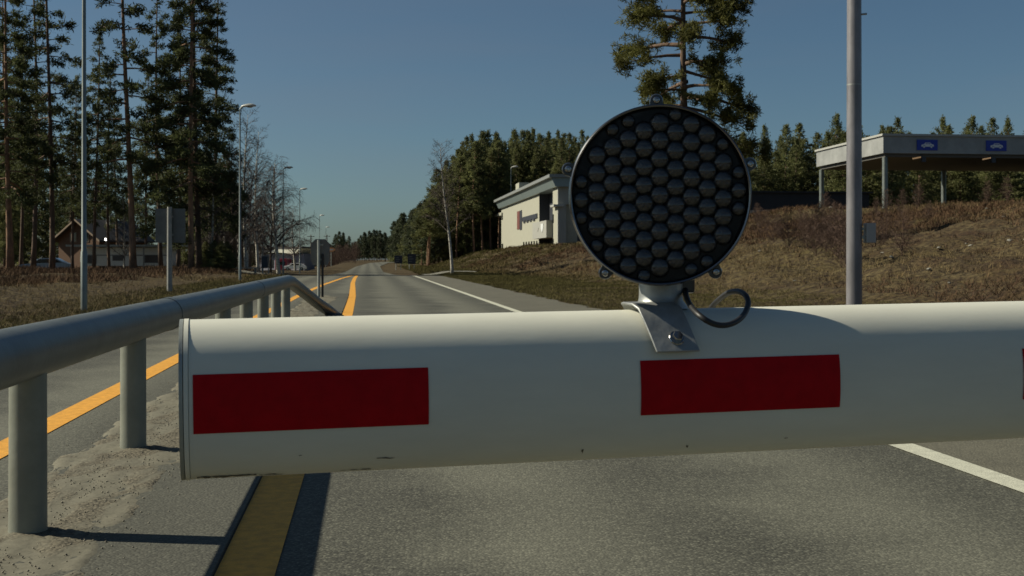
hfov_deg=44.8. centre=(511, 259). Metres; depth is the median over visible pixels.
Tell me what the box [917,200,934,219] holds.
bare bush
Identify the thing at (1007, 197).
bare bush
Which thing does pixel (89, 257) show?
window
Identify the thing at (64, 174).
conifer tree
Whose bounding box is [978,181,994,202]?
bare bush
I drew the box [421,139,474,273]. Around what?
birch tree
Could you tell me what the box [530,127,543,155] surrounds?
spruce tree
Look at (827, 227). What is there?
bare bush
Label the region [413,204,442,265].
pine tree
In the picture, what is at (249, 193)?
bare tree
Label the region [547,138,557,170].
pine tree
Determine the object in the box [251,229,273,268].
bare tree
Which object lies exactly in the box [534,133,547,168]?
pine tree
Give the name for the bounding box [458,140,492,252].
pine tree
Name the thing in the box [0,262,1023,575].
road
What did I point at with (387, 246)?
pine tree
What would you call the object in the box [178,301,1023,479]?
road barrier
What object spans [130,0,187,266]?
conifer tree
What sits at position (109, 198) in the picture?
conifer tree
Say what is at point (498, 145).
pine tree
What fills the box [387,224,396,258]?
pine tree
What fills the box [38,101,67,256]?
conifer tree
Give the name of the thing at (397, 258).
road sign
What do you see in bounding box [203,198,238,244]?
bare tree
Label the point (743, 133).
spruce tree
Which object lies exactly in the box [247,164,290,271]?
bare tree
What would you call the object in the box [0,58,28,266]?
conifer tree
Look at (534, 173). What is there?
spruce tree
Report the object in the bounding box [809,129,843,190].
spruce tree
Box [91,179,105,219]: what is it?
conifer tree
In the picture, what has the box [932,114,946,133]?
spruce tree
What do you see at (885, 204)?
bare bush
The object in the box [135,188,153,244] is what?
conifer tree
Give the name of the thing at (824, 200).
bare bush
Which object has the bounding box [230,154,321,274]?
birch tree
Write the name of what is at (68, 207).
conifer tree
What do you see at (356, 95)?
sky
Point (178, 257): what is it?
conifer tree
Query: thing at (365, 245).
pine tree
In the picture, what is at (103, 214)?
conifer tree
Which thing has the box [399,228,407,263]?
spruce tree
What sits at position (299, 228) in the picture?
street lamp
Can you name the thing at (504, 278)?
grass
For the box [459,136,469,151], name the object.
spruce tree
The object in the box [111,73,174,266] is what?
conifer tree
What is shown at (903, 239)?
bare bush
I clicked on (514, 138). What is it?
spruce tree
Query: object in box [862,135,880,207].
spruce tree
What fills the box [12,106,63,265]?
conifer tree
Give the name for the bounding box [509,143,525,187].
spruce tree
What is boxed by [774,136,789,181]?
spruce tree
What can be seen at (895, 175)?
spruce tree
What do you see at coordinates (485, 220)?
pine tree
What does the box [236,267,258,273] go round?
picnic bench
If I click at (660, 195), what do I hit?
warning light
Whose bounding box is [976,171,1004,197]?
spruce tree
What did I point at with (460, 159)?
pine tree
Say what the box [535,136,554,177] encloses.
spruce tree
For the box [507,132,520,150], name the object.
pine tree
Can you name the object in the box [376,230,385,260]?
pine tree
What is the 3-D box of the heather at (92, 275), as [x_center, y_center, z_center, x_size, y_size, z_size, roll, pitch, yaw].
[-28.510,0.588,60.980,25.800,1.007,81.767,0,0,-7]
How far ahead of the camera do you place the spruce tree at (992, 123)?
161.95 m
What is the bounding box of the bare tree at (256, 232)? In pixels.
[237,125,289,271]
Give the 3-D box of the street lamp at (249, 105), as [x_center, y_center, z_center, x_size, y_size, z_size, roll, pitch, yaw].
[-12.132,-3.033,57.000,0.802,8.265,0.290,0,0,0]
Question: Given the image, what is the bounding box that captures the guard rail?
[0,275,338,533]
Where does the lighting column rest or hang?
on the ground at (987, 226)
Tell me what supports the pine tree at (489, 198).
on the ground at (987, 226)
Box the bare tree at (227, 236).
[204,140,262,263]
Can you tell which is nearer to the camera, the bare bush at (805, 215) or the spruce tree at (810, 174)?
the bare bush at (805, 215)
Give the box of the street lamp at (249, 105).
[239,104,255,280]
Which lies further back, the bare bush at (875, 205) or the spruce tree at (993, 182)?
the spruce tree at (993, 182)
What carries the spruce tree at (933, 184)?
on the ground at (987, 226)
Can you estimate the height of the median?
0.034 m
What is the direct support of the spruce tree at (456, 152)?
on the ground at (987, 226)
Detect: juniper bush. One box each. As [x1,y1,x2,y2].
[194,241,215,267]
[200,240,221,267]
[205,241,236,268]
[216,241,238,268]
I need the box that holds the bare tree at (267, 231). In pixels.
[246,176,288,270]
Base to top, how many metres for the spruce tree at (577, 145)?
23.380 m
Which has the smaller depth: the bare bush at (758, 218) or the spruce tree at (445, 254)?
the bare bush at (758, 218)
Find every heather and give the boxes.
[0,264,258,286]
[440,242,584,269]
[508,198,1023,302]
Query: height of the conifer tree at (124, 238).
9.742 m
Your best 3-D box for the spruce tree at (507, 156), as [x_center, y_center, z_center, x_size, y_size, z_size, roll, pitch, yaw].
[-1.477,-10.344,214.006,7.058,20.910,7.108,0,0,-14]
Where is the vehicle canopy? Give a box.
[815,133,1023,208]
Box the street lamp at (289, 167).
[282,166,292,274]
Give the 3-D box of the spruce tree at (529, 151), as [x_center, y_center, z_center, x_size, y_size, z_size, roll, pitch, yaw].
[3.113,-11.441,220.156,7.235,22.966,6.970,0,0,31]
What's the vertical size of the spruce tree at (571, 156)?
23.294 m
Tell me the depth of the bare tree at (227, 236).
91.73 m
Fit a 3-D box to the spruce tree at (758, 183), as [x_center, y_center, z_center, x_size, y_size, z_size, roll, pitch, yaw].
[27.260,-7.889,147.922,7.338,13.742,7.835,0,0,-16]
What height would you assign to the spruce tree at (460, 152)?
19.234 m
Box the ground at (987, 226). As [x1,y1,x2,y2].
[0,201,1023,328]
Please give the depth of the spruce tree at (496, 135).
214.94 m
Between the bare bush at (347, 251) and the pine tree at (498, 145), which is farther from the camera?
the bare bush at (347, 251)
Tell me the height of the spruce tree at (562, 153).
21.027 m
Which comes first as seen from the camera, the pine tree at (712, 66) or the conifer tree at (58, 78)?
the pine tree at (712, 66)
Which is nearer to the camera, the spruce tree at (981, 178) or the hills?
the spruce tree at (981, 178)
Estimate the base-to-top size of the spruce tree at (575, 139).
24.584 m
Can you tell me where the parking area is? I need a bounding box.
[230,270,267,273]
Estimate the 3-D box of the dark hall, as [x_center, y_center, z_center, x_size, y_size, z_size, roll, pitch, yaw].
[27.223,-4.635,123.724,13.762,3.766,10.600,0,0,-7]
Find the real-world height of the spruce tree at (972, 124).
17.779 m
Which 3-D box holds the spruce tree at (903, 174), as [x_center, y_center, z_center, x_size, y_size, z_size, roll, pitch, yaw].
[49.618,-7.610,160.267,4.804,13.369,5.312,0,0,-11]
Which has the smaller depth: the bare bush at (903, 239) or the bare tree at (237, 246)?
the bare bush at (903, 239)
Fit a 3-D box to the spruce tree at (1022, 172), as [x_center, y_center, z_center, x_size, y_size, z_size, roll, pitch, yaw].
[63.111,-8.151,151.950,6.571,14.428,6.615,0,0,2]
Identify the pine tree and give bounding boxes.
[0,0,63,268]
[74,0,179,268]
[132,0,250,268]
[332,234,337,247]
[335,231,345,253]
[356,235,361,260]
[360,232,370,260]
[365,231,373,260]
[370,229,379,257]
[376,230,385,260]
[381,232,387,257]
[385,238,389,260]
[387,221,395,255]
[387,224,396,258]
[390,212,406,254]
[390,213,404,253]
[391,216,405,254]
[400,216,412,258]
[404,208,416,264]
[405,207,419,264]
[409,205,431,264]
[410,197,446,265]
[410,208,425,264]
[410,232,426,264]
[411,201,421,263]
[413,199,448,261]
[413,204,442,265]
[443,155,474,257]
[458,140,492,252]
[463,142,496,250]
[480,147,505,249]
[483,161,501,231]
[487,140,515,248]
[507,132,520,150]
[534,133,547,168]
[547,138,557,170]
[608,0,776,165]
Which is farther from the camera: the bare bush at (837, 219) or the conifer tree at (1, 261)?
the conifer tree at (1, 261)
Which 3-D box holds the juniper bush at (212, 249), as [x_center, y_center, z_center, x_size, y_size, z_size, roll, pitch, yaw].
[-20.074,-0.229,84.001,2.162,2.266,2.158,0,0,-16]
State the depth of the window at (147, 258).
121.96 m
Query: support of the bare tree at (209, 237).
on the ground at (987, 226)
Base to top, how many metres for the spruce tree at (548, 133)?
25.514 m
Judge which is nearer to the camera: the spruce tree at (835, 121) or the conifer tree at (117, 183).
the conifer tree at (117, 183)
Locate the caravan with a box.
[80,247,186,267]
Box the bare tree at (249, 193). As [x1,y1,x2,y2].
[219,107,280,266]
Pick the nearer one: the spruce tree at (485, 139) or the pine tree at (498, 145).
the pine tree at (498, 145)
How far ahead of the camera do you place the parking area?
88.65 m
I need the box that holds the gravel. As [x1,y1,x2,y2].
[0,300,329,575]
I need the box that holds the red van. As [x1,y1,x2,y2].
[275,259,290,269]
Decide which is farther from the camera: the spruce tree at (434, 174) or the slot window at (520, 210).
the spruce tree at (434, 174)
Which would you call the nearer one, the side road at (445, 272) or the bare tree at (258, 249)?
the side road at (445, 272)
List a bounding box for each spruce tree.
[393,220,409,263]
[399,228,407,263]
[402,219,436,264]
[415,178,460,264]
[419,169,443,262]
[432,159,460,256]
[442,150,492,254]
[444,150,483,255]
[447,147,460,251]
[452,151,487,256]
[454,152,500,256]
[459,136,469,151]
[466,133,474,152]
[469,130,500,247]
[482,130,488,148]
[483,131,511,247]
[485,129,496,248]
[487,140,518,249]
[507,127,520,175]
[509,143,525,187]
[511,129,532,186]
[519,130,537,182]
[524,147,545,182]
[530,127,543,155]
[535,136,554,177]
[545,130,555,155]
[545,139,560,173]
[549,136,572,173]
[555,129,560,148]
[558,133,578,163]
[570,136,580,163]
[573,141,581,162]
[575,130,585,147]
[737,131,756,181]
[741,136,766,190]
[751,123,772,190]
[751,156,782,190]
[758,150,788,190]
[773,123,800,188]
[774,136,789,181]
[781,137,810,190]
[788,123,815,189]
[796,154,825,190]
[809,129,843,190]
[810,132,822,186]
[815,132,873,204]
[826,112,845,185]
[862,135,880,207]
[862,170,902,207]
[870,126,914,206]
[879,123,886,132]
[881,170,907,203]
[893,116,914,201]
[895,170,948,205]
[906,171,924,199]
[920,171,951,204]
[923,124,971,202]
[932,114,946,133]
[938,171,983,202]
[959,125,969,171]
[961,114,993,201]
[964,171,1002,203]
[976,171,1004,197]
[977,125,988,173]
[984,171,1023,201]
[985,117,1005,194]
[999,115,1014,185]
[1005,171,1023,199]
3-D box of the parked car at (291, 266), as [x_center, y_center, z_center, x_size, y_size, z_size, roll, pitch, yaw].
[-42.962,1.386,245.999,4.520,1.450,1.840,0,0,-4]
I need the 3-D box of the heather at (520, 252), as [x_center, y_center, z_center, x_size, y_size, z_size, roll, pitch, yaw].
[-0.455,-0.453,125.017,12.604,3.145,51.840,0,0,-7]
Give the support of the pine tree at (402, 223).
on the ground at (987, 226)
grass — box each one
[0,273,284,328]
[396,242,582,274]
[418,268,911,309]
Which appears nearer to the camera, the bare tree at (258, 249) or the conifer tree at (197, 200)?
the conifer tree at (197, 200)
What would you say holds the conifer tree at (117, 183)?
on the ground at (987, 226)
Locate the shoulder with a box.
[413,275,1023,480]
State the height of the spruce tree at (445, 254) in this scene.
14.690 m
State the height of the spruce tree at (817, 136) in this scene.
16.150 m
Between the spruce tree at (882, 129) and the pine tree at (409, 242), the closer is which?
the spruce tree at (882, 129)
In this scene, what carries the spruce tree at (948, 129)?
on the ground at (987, 226)
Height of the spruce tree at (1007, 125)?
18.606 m
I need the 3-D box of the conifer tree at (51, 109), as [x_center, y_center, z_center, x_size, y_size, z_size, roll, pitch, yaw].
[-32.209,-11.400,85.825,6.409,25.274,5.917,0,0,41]
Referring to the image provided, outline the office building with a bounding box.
[494,174,580,248]
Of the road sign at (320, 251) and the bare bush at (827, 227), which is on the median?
the road sign at (320, 251)
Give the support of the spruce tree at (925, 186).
on the ground at (987, 226)
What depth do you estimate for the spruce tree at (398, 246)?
288.95 m
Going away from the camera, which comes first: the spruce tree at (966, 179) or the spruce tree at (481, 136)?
the spruce tree at (966, 179)
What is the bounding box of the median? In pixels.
[14,293,348,575]
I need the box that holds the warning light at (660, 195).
[562,94,756,352]
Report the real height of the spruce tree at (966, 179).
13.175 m
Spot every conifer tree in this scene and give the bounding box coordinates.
[0,0,47,265]
[0,0,77,265]
[0,42,49,264]
[0,50,18,195]
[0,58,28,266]
[0,146,39,265]
[0,185,30,264]
[1,0,99,268]
[4,179,44,263]
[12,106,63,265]
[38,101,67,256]
[39,164,69,257]
[46,73,99,267]
[55,111,96,233]
[55,120,81,244]
[65,31,135,267]
[71,135,102,219]
[88,63,136,268]
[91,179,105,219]
[97,96,136,267]
[102,179,141,267]
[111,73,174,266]
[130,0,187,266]
[135,0,242,267]
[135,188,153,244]
[148,151,160,237]
[149,10,210,266]
[152,190,187,266]
[172,0,248,254]
[176,193,200,262]
[202,150,252,266]
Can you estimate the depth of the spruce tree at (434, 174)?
217.91 m
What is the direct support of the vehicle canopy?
on the ground at (987, 226)
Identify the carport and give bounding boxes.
[66,245,187,266]
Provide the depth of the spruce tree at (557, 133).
248.59 m
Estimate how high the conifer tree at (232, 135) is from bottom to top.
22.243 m
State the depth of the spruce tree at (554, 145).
220.16 m
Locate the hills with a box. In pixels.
[29,247,389,259]
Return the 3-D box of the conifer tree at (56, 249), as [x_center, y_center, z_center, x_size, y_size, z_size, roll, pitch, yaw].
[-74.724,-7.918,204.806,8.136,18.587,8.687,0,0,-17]
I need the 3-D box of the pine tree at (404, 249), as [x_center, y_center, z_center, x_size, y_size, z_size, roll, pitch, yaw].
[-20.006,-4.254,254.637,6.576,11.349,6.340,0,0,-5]
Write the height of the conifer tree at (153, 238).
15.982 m
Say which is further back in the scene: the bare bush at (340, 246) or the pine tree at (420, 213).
the bare bush at (340, 246)
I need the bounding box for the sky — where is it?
[0,0,1023,246]
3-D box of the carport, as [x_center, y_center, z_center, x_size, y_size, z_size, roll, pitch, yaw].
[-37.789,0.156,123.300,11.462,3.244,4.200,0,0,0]
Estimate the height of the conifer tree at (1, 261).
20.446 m
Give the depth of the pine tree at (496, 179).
205.85 m
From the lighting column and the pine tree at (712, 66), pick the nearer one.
the lighting column
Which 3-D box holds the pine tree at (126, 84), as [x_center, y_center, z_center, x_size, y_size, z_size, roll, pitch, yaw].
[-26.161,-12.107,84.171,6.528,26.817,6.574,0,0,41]
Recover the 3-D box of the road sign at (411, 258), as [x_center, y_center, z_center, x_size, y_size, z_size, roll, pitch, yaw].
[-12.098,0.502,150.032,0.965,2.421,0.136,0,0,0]
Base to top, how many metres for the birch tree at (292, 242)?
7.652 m
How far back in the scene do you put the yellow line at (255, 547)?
4.62 m
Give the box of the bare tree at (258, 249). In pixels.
[250,211,272,261]
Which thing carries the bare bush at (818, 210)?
on the ground at (987, 226)
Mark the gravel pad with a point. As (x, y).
(327, 297)
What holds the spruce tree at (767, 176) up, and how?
on the ground at (987, 226)
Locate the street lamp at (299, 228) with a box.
[299,188,306,273]
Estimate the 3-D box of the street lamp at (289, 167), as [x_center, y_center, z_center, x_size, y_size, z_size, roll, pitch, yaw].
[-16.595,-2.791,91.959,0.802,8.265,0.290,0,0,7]
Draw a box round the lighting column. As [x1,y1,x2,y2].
[846,0,875,304]
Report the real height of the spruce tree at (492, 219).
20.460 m
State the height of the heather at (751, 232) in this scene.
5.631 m
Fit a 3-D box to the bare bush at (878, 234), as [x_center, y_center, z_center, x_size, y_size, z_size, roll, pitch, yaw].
[12.796,-0.947,44.035,1.116,1.808,1.196,0,0,-39]
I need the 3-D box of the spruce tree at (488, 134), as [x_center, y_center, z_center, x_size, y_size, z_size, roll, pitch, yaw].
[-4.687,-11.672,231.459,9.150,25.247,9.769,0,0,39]
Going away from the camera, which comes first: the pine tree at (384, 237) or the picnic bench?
the picnic bench
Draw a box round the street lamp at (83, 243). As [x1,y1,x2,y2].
[81,0,86,313]
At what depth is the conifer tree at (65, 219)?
199.28 m
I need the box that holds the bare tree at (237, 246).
[228,151,265,265]
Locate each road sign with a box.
[155,207,184,291]
[311,239,329,296]
[394,255,401,269]
[408,254,415,268]
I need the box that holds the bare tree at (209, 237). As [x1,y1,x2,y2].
[193,150,223,246]
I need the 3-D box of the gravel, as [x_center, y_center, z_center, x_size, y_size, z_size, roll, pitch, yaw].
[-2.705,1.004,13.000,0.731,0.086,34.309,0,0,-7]
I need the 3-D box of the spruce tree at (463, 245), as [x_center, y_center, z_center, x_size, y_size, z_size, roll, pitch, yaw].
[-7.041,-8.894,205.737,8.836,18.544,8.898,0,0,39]
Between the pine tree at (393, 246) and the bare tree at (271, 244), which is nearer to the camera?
the bare tree at (271, 244)
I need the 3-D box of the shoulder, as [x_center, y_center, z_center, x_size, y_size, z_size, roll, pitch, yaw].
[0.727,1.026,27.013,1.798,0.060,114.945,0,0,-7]
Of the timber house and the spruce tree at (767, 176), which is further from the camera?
the timber house
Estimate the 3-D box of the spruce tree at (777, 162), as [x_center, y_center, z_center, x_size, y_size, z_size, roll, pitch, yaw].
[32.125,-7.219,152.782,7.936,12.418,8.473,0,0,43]
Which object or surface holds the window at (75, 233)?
in the timber house
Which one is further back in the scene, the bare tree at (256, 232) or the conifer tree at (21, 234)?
the conifer tree at (21, 234)
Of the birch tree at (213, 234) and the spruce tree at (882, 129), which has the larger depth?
the spruce tree at (882, 129)
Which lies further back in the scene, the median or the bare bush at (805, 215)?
the bare bush at (805, 215)
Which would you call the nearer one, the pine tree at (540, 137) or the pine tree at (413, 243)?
the pine tree at (413, 243)
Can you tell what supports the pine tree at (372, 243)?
on the ground at (987, 226)
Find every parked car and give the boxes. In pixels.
[284,263,306,269]
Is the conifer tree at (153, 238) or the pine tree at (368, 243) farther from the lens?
the pine tree at (368, 243)
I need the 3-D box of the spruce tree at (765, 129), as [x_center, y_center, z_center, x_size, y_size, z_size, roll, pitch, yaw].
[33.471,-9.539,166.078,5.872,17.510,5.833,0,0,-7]
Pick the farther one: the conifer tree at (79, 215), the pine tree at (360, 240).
the pine tree at (360, 240)
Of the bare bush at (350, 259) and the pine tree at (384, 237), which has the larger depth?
the pine tree at (384, 237)
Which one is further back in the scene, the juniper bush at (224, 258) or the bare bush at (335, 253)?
the bare bush at (335, 253)
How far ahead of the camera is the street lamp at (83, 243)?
24.26 m
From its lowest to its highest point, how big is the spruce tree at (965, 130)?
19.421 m
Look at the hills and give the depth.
2741.72 m
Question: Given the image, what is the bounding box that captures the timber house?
[55,214,154,268]
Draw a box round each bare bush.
[332,247,341,264]
[334,245,345,263]
[342,244,350,260]
[344,240,357,261]
[347,242,362,262]
[750,203,763,219]
[750,206,776,234]
[759,213,783,242]
[773,207,803,247]
[792,210,822,247]
[793,208,804,226]
[801,211,832,255]
[804,203,829,244]
[812,201,845,254]
[813,192,834,220]
[815,216,840,251]
[816,199,845,244]
[826,212,868,267]
[862,209,894,248]
[870,196,882,213]
[876,211,896,239]
[878,189,897,211]
[881,205,920,255]
[894,188,908,207]
[908,183,925,208]
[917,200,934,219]
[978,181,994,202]
[997,178,1017,202]
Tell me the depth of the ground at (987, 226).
36.65 m
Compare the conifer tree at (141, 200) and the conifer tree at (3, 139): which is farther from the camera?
the conifer tree at (141, 200)
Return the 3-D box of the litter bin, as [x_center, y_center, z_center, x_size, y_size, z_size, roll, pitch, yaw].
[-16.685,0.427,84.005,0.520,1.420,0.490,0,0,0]
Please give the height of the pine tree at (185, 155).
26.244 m
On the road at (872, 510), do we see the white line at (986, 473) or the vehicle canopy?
the white line at (986, 473)
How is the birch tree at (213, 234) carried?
on the ground at (987, 226)
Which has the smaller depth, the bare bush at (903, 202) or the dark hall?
the bare bush at (903, 202)
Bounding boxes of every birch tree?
[185,136,236,267]
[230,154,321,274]
[272,206,312,270]
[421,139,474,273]
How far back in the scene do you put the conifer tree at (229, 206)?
145.76 m
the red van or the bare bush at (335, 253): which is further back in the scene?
the bare bush at (335, 253)
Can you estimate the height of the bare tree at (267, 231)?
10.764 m
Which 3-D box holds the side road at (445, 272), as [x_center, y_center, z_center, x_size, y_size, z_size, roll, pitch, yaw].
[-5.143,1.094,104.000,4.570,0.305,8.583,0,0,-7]
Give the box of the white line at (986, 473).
[410,275,1023,492]
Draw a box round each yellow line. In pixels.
[0,275,355,458]
[214,275,358,575]
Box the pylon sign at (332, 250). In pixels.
[330,248,334,265]
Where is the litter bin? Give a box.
[260,256,269,273]
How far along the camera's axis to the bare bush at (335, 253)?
286.98 m
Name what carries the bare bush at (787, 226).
on the ground at (987, 226)
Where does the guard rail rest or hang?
on the median
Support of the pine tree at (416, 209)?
on the ground at (987, 226)
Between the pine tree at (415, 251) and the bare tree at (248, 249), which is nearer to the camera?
the bare tree at (248, 249)
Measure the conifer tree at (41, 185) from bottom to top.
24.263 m
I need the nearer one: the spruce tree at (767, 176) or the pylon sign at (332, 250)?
the spruce tree at (767, 176)
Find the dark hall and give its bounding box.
[750,191,872,212]
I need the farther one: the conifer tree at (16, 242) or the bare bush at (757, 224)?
the conifer tree at (16, 242)
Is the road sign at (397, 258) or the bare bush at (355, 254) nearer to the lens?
the road sign at (397, 258)
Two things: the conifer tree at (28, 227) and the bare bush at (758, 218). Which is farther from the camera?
the conifer tree at (28, 227)
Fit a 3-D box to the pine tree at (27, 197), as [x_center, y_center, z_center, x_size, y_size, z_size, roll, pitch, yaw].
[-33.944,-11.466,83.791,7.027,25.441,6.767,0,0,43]
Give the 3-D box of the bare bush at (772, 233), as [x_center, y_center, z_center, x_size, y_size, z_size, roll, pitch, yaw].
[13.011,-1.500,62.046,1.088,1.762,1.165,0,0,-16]
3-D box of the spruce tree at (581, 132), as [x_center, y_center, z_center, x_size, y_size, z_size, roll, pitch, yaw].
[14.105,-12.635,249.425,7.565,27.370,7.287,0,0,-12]
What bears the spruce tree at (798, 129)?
on the ground at (987, 226)
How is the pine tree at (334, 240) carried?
on the ground at (987, 226)
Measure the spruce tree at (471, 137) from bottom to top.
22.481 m
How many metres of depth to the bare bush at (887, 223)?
47.95 m
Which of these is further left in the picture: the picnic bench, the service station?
the picnic bench
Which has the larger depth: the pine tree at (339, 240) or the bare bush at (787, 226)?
the pine tree at (339, 240)
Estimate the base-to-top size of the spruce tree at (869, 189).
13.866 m
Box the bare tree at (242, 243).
[218,204,250,255]
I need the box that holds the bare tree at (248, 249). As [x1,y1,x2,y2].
[233,158,269,266]
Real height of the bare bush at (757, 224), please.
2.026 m
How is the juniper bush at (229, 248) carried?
on the ground at (987, 226)
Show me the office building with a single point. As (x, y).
(536, 211)
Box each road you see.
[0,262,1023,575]
[423,271,475,274]
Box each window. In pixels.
[70,232,76,241]
[87,255,96,263]
[112,255,122,260]
[144,255,157,262]
[520,210,521,229]
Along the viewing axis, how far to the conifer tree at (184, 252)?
158.73 m
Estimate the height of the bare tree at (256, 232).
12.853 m
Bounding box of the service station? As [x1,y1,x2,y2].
[259,247,314,269]
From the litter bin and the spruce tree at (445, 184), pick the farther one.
the spruce tree at (445, 184)
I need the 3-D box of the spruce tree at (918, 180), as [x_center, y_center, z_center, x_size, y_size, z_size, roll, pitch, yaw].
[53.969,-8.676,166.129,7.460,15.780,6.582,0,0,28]
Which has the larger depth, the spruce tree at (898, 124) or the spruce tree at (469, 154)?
the spruce tree at (469, 154)
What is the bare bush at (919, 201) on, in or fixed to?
on the ground at (987, 226)
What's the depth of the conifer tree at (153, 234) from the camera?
199.12 m
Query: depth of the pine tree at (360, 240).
453.92 m
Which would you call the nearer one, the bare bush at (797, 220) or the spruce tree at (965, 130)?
the bare bush at (797, 220)
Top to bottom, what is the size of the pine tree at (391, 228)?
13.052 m
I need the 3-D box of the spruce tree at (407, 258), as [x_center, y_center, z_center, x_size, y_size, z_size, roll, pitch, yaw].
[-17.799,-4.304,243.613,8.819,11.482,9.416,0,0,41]
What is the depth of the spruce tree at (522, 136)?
219.84 m
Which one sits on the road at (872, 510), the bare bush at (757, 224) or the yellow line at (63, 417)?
the yellow line at (63, 417)
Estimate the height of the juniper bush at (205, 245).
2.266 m
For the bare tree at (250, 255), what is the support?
on the ground at (987, 226)
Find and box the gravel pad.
[300,295,336,305]
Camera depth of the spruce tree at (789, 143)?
157.89 m
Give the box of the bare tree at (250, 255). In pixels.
[236,165,271,270]
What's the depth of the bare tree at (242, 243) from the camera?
113.63 m
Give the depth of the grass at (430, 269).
133.69 m
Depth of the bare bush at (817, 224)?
41.94 m
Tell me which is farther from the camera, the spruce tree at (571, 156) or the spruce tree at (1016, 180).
the spruce tree at (571, 156)
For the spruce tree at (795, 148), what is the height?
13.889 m
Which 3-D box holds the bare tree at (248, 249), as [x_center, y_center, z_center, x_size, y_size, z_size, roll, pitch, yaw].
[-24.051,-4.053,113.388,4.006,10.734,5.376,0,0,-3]
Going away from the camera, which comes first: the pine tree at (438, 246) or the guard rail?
the guard rail
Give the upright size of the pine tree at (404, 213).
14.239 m
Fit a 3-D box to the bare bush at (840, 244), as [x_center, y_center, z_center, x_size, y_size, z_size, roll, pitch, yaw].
[9.944,-0.435,36.945,1.271,2.058,1.361,0,0,33]
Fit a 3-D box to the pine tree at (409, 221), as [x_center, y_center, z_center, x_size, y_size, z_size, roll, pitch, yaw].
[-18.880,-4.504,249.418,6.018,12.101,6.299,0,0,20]
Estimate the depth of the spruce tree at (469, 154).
212.99 m
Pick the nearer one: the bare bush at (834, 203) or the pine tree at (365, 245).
the bare bush at (834, 203)
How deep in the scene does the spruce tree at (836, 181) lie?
145.15 m
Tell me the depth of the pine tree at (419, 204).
215.64 m

